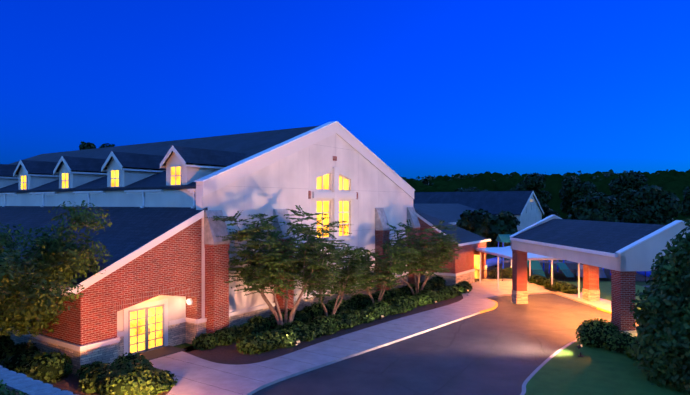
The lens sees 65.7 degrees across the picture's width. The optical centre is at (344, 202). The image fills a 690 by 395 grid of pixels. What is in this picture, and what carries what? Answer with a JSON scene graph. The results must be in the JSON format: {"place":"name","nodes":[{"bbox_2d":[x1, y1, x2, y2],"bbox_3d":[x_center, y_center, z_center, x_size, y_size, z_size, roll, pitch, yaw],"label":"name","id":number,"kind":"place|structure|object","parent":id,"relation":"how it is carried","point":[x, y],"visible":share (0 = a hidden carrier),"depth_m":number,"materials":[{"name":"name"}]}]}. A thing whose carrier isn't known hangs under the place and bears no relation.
{"place":"outdoors","nodes":[
{"label":"outdoors","id":0,"kind":"place"},
{"bbox_2d":[0,365,76,394],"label":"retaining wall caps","id":1,"kind":"object","parent":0,"point":[24,383],"visible":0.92,"depth_m":13.07,"materials":[{"name":"grey concrete"}]},
{"bbox_2d":[0,200,112,348],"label":"tree","id":2,"kind":"object","parent":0,"point":[48,261],"depth_m":21.53,"materials":[{"name":"green plant"}]},
{"bbox_2d":[0,318,204,375],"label":"lean to stone base","id":3,"kind":"object","parent":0,"point":[104,351],"visible":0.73,"depth_m":25.04,"materials":[{"name":"grey stone"}]},
{"bbox_2d":[76,218,201,345],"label":"lean to end wall","id":4,"kind":"structure","parent":3,"relation":"on","point":[174,261],"depth_m":26.82,"materials":[{"name":"red brick"}]},
{"bbox_2d":[0,206,207,286],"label":"lean to roof","id":5,"kind":"object","parent":4,"relation":"on","point":[129,230],"visible":0.5,"depth_m":30.92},
{"bbox_2d":[43,285,72,295],"bbox_3d":[-30.260,3.944,36.101,44.170,0.390,0.050,0,0,34],"label":"roof fascia","id":6,"kind":"object","parent":5,"relation":"attached to","point":[62,292],"visible":0.2,"depth_m":23.93,"materials":[{"name":"white paint"}]},
{"bbox_2d":[73,210,203,293],"bbox_3d":[-9.955,2.266,26.713,0.050,3.745,7.420,0,0,34],"label":"lean to rake board","id":7,"kind":"object","parent":4,"relation":"attached to","point":[110,269],"visible":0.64,"depth_m":26.30,"materials":[{"name":"white paint"}]},
{"bbox_2d":[117,295,191,331],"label":"entrance recess wall","id":8,"kind":"structure","parent":4,"relation":"in","point":[179,307],"depth_m":29.47,"materials":[{"name":"white paint"}]},
{"bbox_2d":[113,287,199,312],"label":"brick arch","id":9,"kind":"structure","parent":4,"relation":"attached to","point":[135,300],"depth_m":27.32,"materials":[{"name":"brick"}]},
{"bbox_2d":[117,298,196,358],"bbox_3d":[-9.925,6.529,27.855,0.950,2.670,4.800,0,0,34],"label":"entrance surround","id":10,"kind":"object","parent":4,"relation":"attached to","point":[180,331],"depth_m":29.00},
{"bbox_2d":[49,373,171,394],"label":"mulch bed","id":11,"kind":"object","parent":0,"point":[70,382],"depth_m":22.85,"materials":[{"name":"brown soil"}]},
{"bbox_2d":[128,304,163,354],"bbox_3d":[-10.341,6.654,27.928,0.120,2.420,2.150,0,0,34],"label":"entrance door frame","id":12,"kind":"object","parent":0,"point":[146,329],"visible":0.73,"depth_m":27.90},
{"bbox_2d":[130,306,161,352],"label":"door glass panes","id":13,"kind":"structure","parent":12,"relation":"in","point":[141,330],"depth_m":27.87,"materials":[{"name":"yellow glass"}]},
{"bbox_2d":[205,205,353,325],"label":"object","id":14,"kind":"object","parent":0,"point":[268,272],"depth_m":30.28,"materials":[{"name":"green plant"}]},
{"bbox_2d":[298,246,368,315],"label":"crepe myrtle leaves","id":15,"kind":"object","parent":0,"point":[352,270],"depth_m":34.42,"materials":[{"name":"green plant"}]},
{"bbox_2d":[0,0,689,179],"label":"sky","id":16,"kind":"structure","parent":0,"point":[433,88],"materials":[{"name":"blue"}]},
{"bbox_2d":[134,277,558,394],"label":"sidewalk","id":17,"kind":"structure","parent":0,"point":[194,375],"depth_m":27.10,"materials":[{"name":"concrete"}]},
{"bbox_2d":[139,346,185,359],"bbox_3d":[-9.638,7.721,27.477,1.450,0.015,2.500,0,0,34],"label":"doormat","id":18,"kind":"object","parent":17,"relation":"on","point":[159,352],"visible":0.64,"depth_m":27.57,"materials":[{"name":"fabric"}]},
{"bbox_2d":[476,250,579,297],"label":"canopy posts","id":19,"kind":"object","parent":17,"relation":"on","point":[530,272],"visible":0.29,"depth_m":47.49,"materials":[{"name":"white metal"}]},
{"bbox_2d":[474,246,561,259],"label":"walkway canopy roof","id":20,"kind":"structure","parent":19,"relation":"on","point":[506,252],"depth_m":47.53,"materials":[{"name":"white metal"}]},
{"bbox_2d":[341,243,417,303],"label":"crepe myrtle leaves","id":21,"kind":"object","parent":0,"point":[394,267],"depth_m":38.63,"materials":[{"name":"green plant"}]},
{"bbox_2d":[383,219,461,294],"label":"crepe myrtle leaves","id":22,"kind":"object","parent":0,"point":[440,253],"depth_m":42.63,"materials":[{"name":"green plant"}]},
{"bbox_2d":[418,217,438,241],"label":"wing side wall","id":23,"kind":"structure","parent":0,"point":[423,225],"depth_m":50.35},
{"bbox_2d":[173,220,689,347],"bbox_3d":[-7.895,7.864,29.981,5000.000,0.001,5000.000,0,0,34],"label":"ground","id":24,"kind":"structure","parent":0,"point":[639,283],"depth_m":52.82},
{"bbox_2d":[3,295,75,343],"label":"lean to side wall","id":25,"kind":"structure","parent":24,"relation":"on","point":[65,329],"depth_m":24.87,"materials":[{"name":"red brick"}]},
{"bbox_2d":[0,335,177,394],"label":"bed shrubs","id":26,"kind":"object","parent":24,"relation":"on","point":[121,373],"depth_m":22.84,"materials":[{"name":"green plant"}]},
{"bbox_2d":[79,141,114,149],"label":"tree","id":27,"kind":"object","parent":24,"relation":"on","point":[91,145],"depth_m":87.48,"materials":[{"name":"green plant"}]},
{"bbox_2d":[204,210,229,333],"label":"buttress","id":28,"kind":"structure","parent":24,"relation":"on","point":[216,285],"depth_m":29.93,"materials":[{"name":"brick"}]},
{"bbox_2d":[273,209,294,312],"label":"buttress","id":29,"kind":"structure","parent":24,"relation":"on","point":[281,217],"depth_m":34.69,"materials":[{"name":"brick"}]},
{"bbox_2d":[196,133,412,317],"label":"gable wall","id":30,"kind":"structure","parent":24,"relation":"on","point":[289,182],"depth_m":37.38,"materials":[{"name":"white paint"}]},
{"bbox_2d":[194,121,414,190],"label":"roof trim","id":31,"kind":"structure","parent":30,"relation":"on","point":[232,166],"depth_m":34.99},
{"bbox_2d":[205,272,408,332],"bbox_3d":[-0.659,7.154,40.418,0.160,1.420,25.400,0,0,34],"label":"stone wall base","id":32,"kind":"object","parent":30,"relation":"attached to","point":[239,317],"visible":0.21,"depth_m":34.50,"materials":[{"name":"beige stone"}]},
{"bbox_2d":[202,122,413,198],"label":"roof fascia","id":33,"kind":"structure","parent":30,"relation":"attached to","point":[217,182],"depth_m":36.59,"materials":[{"name":"white paint"}]},
{"bbox_2d":[308,156,357,198],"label":"gable brick accents","id":34,"kind":"object","parent":30,"relation":"attached to","point":[309,192],"visible":0.91,"depth_m":40.21,"materials":[{"name":"red brick"}]},
{"bbox_2d":[317,173,349,238],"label":"gable window frames","id":35,"kind":"structure","parent":30,"relation":"in","point":[343,212],"depth_m":41.53,"materials":[{"name":"white"}]},
{"bbox_2d":[317,174,347,236],"bbox_3d":[-0.955,0.164,40.499,0.020,4.900,4.440,0,0,34],"label":"gable window glass","id":36,"kind":"object","parent":35,"relation":"in","point":[325,203],"depth_m":39.98,"materials":[{"name":"yellow glass"}]},
{"bbox_2d":[312,167,356,248],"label":"gable cross","id":37,"kind":"object","parent":30,"relation":"attached to","point":[335,195],"visible":0.71,"depth_m":40.13,"materials":[{"name":"white paint"}]},
{"bbox_2d":[181,290,462,364],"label":"mulch bed","id":38,"kind":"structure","parent":24,"relation":"on","point":[229,354],"depth_m":28.46,"materials":[{"name":"brown soil"}]},
{"bbox_2d":[192,276,445,350],"bbox_3d":[0.638,7.400,39.205,1.946,1.458,27.706,0,0,38],"label":"hedge","id":39,"kind":"object","parent":38,"relation":"on","point":[273,321],"depth_m":34.16,"materials":[{"name":"green plant"}]},
{"bbox_2d":[236,281,472,354],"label":"shrubs","id":40,"kind":"object","parent":38,"relation":"on","point":[290,331],"depth_m":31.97,"materials":[{"name":"green plant"}]},
{"bbox_2d":[375,208,389,291],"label":"buttress","id":41,"kind":"structure","parent":24,"relation":"on","point":[382,229],"depth_m":45.10,"materials":[{"name":"brick"}]},
{"bbox_2d":[407,207,419,283],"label":"buttress","id":42,"kind":"structure","parent":24,"relation":"on","point":[412,217],"depth_m":49.90,"materials":[{"name":"brick"}]},
{"bbox_2d":[420,241,485,278],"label":"wing walls","id":43,"kind":"structure","parent":24,"relation":"on","point":[464,261],"depth_m":50.49,"materials":[{"name":"red brick"}]},
{"bbox_2d":[415,210,486,243],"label":"wing roof","id":44,"kind":"structure","parent":43,"relation":"on","point":[464,236],"depth_m":51.70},
{"bbox_2d":[416,213,490,245],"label":"wing fascia","id":45,"kind":"structure","parent":44,"relation":"attached to","point":[440,231],"depth_m":50.40,"materials":[{"name":"white paint"}]},
{"bbox_2d":[474,254,481,278],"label":"side entrance frames","id":46,"kind":"structure","parent":43,"relation":"in","point":[481,264],"depth_m":54.89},
{"bbox_2d":[474,255,479,278],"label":"lit door","id":47,"kind":"structure","parent":46,"relation":"in","point":[477,263],"depth_m":55.16,"materials":[{"name":"yellow glass"}]},
{"bbox_2d":[454,188,472,191],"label":"tree leaves","id":48,"kind":"object","parent":24,"relation":"on","point":[460,189],"depth_m":111.21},
{"bbox_2d":[466,187,487,191],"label":"tree leaves","id":49,"kind":"object","parent":24,"relation":"on","point":[473,189],"depth_m":126.52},
{"bbox_2d":[508,172,551,204],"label":"tree leaves","id":50,"kind":"object","parent":24,"relation":"on","point":[530,180],"depth_m":108.13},
{"bbox_2d":[488,267,580,293],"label":"entrance shrubs","id":51,"kind":"object","parent":24,"relation":"on","point":[542,281],"depth_m":49.95,"materials":[{"name":"green plant"}]},
{"bbox_2d":[540,204,559,218],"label":"tree leaves","id":52,"kind":"object","parent":24,"relation":"on","point":[547,211],"depth_m":117.62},
{"bbox_2d":[474,255,650,281],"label":"playground fence","id":53,"kind":"object","parent":24,"relation":"on","point":[645,280],"visible":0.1,"depth_m":53.04,"materials":[{"name":"black metal"}]},
{"bbox_2d":[486,242,650,276],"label":"playground equipment","id":54,"kind":"object","parent":24,"relation":"on","point":[491,262],"visible":0.08,"depth_m":58.25,"materials":[{"name":"blue plastic"}]},
{"bbox_2d":[501,260,576,263],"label":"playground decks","id":55,"kind":"object","parent":54,"relation":"on","point":[554,262],"visible":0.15,"depth_m":59.18,"materials":[{"name":"blue"}]},
{"bbox_2d":[542,288,610,310],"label":"walk","id":56,"kind":"structure","parent":24,"relation":"on","point":[604,304],"depth_m":42.17,"materials":[{"name":"concrete"}]},
{"bbox_2d":[559,175,597,214],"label":"tree leaves","id":57,"kind":"object","parent":24,"relation":"on","point":[571,192],"depth_m":110.94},
{"bbox_2d":[563,190,617,221],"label":"tree leaves","id":58,"kind":"object","parent":24,"relation":"on","point":[589,212],"depth_m":74.72,"materials":[{"name":"green plant"}]},
{"bbox_2d":[608,171,647,217],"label":"tree leaves","id":59,"kind":"object","parent":24,"relation":"on","point":[626,180],"depth_m":106.88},
{"bbox_2d":[680,187,689,216],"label":"tree leaves","id":60,"kind":"object","parent":24,"relation":"on","point":[686,204],"depth_m":107.23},
{"bbox_2d":[252,285,649,394],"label":"road asphalt","id":61,"kind":"structure","parent":0,"point":[507,346],"depth_m":27.18,"materials":[{"name":"grey asphalt"}]},
{"bbox_2d":[243,309,484,394],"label":"roadside kerb","id":62,"kind":"object","parent":61,"relation":"on","point":[276,380],"visible":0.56,"depth_m":26.92,"materials":[{"name":"concrete"}]},
{"bbox_2d":[480,298,497,312],"bbox_3d":[10.976,7.795,40.612,1.139,0.138,5.801,0,0,19],"label":"yellow kerb paint","id":63,"kind":"object","parent":61,"relation":"on","point":[491,308],"visible":0.69,"depth_m":39.28,"materials":[{"name":"yellow paint"}]},
{"bbox_2d":[520,339,579,394],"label":"curb","id":64,"kind":"structure","parent":61,"relation":"on","point":[532,374],"depth_m":24.96,"materials":[{"name":"concrete"}]},
{"bbox_2d":[512,249,636,336],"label":"brick columns","id":65,"kind":"structure","parent":61,"relation":"on","point":[622,292],"depth_m":41.56,"materials":[{"name":"red brick"}]},
{"bbox_2d":[511,216,689,271],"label":"porte cochere beams","id":66,"kind":"structure","parent":65,"relation":"on","point":[640,256],"depth_m":28.89,"materials":[{"name":"white paint"}]},
{"bbox_2d":[510,237,617,256],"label":"porte cochere gutters","id":67,"kind":"object","parent":66,"relation":"attached to","point":[571,248],"visible":0.52,"depth_m":33.52,"materials":[{"name":"white metal"}]},
{"bbox_2d":[511,219,665,253],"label":"canopy roof","id":68,"kind":"structure","parent":66,"relation":"on","point":[609,237],"depth_m":34.27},
{"bbox_2d":[510,215,685,253],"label":"porte cochere parapet caps","id":69,"kind":"object","parent":66,"relation":"on","point":[649,236],"visible":0.79,"depth_m":28.89,"materials":[{"name":"white metal"}]},
{"bbox_2d":[525,340,689,394],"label":"island grass","id":70,"kind":"structure","parent":61,"relation":"on","point":[567,370],"depth_m":23.68,"materials":[{"name":"green plant"}]},
{"bbox_2d":[575,318,639,360],"bbox_3d":[14.323,7.230,27.973,4.997,1.887,2.387,0,0,68],"label":"shrub","id":71,"kind":"object","parent":70,"relation":"on","point":[579,329],"depth_m":28.31,"materials":[{"name":"green plant"}]},
{"bbox_2d":[629,218,689,394],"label":"evergreen","id":72,"kind":"object","parent":70,"relation":"on","point":[661,318],"depth_m":22.73,"materials":[{"name":"green plant"}]},
{"bbox_2d":[596,307,635,320],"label":"yellow kerb","id":73,"kind":"structure","parent":61,"relation":"on","point":[604,310],"depth_m":38.69,"materials":[{"name":"yellow paint"}]},
{"bbox_2d":[420,265,486,285],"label":"stone wall base","id":74,"kind":"object","parent":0,"point":[451,279],"visible":0.58,"depth_m":49.93,"materials":[{"name":"beige stone"}]},
{"bbox_2d":[413,204,495,222],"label":"roof","id":75,"kind":"structure","parent":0,"point":[449,213],"depth_m":81.03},
{"bbox_2d":[456,208,489,234],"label":"tree leaves","id":76,"kind":"object","parent":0,"point":[464,222],"depth_m":68.53,"materials":[{"name":"green plant"}]},
{"bbox_2d":[476,210,520,266],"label":"tree leaves","id":77,"kind":"object","parent":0,"point":[507,219],"depth_m":64.63,"materials":[{"name":"green plant"}]},
{"bbox_2d":[517,195,541,231],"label":"gable wall","id":78,"kind":"structure","parent":0,"point":[531,217],"depth_m":94.51,"materials":[{"name":"white paint"}]},
{"bbox_2d":[413,191,542,214],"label":"building roof","id":79,"kind":"structure","parent":78,"relation":"on","point":[497,202],"depth_m":97.77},
{"bbox_2d":[521,191,543,215],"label":"building trim","id":80,"kind":"structure","parent":78,"relation":"attached to","point":[532,202],"depth_m":95.46,"materials":[{"name":"paint"}]},
{"bbox_2d":[496,234,573,276],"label":"playground slide","id":81,"kind":"object","parent":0,"point":[536,267],"visible":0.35,"depth_m":57.37,"materials":[{"name":"teal plastic"}]},
{"bbox_2d":[401,169,689,219],"bbox_3d":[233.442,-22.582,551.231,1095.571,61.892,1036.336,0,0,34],"label":"forest hill","id":82,"kind":"structure","parent":0,"point":[675,182],"depth_m":283.26,"materials":[{"name":"green plant"}]},
{"bbox_2d":[404,169,689,185],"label":"distant trees","id":83,"kind":"object","parent":82,"relation":"on","point":[427,180],"visible":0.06,"depth_m":496.50,"materials":[{"name":"green plant"}]},
{"bbox_2d":[475,262,652,281],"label":"playground mulch","id":84,"kind":"object","parent":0,"point":[572,267],"depth_m":61.80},
{"bbox_2d":[477,270,651,280],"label":"playground fence","id":85,"kind":"object","parent":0,"point":[537,273],"depth_m":52.99,"materials":[{"name":"metal"}]},
{"bbox_2d":[546,273,645,308],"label":"lawn","id":86,"kind":"structure","parent":0,"point":[605,289],"depth_m":49.97,"materials":[{"name":"green plant"}]},
{"bbox_2d":[616,184,683,224],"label":"tree leaves","id":87,"kind":"object","parent":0,"point":[642,214],"depth_m":77.54,"materials":[{"name":"green plant"}]},
{"label":"upper terrace","id":88,"kind":"structure","parent":0,"visible":0},
{"bbox_2d":[0,379,28,394],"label":"terrace hedge","id":89,"kind":"object","parent":88,"relation":"on","point":[6,392],"depth_m":11.58,"materials":[{"name":"green plant"}]},
{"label":"nave wall","id":90,"kind":"object","parent":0,"visible":0},
{"bbox_2d":[0,189,195,206],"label":"clerestory wall","id":91,"kind":"structure","parent":90,"relation":"on","point":[170,198],"depth_m":35.37,"materials":[{"name":"paint"}]},
{"bbox_2d":[0,189,195,207],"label":"gutters and downspouts","id":92,"kind":"object","parent":91,"relation":"attached to","point":[193,191],"visible":0.75,"depth_m":36.11,"materials":[{"name":"white paint"}]},
{"bbox_2d":[0,125,320,192],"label":"roof","id":93,"kind":"structure","parent":91,"relation":"on","point":[251,144],"depth_m":42.10,"materials":[{"name":"grey"}]},
{"bbox_2d":[0,152,219,192],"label":"dormer walls","id":94,"kind":"structure","parent":93,"relation":"on","point":[189,175],"depth_m":35.44,"materials":[{"name":"white paint"}]},
{"bbox_2d":[20,165,181,189],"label":"dormer window frames","id":95,"kind":"structure","parent":94,"relation":"in","point":[115,178],"depth_m":35.27,"materials":[{"name":"white wood"}]},
{"bbox_2d":[21,166,179,188],"bbox_3d":[-25.194,-1.596,41.976,37.840,1.080,0.010,0,0,34],"label":"dormer glass","id":96,"kind":"object","parent":95,"relation":"in","point":[117,176],"visible":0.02,"depth_m":34.95,"materials":[{"name":"yellow glass"}]},
{"bbox_2d":[0,145,224,178],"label":"dormer trim","id":97,"kind":"structure","parent":94,"relation":"attached to","point":[172,148],"depth_m":35.39,"materials":[{"name":"white paint"}]},
{"bbox_2d":[0,146,245,176],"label":"dormer roofs","id":98,"kind":"structure","parent":94,"relation":"on","point":[189,155],"depth_m":36.19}
]}

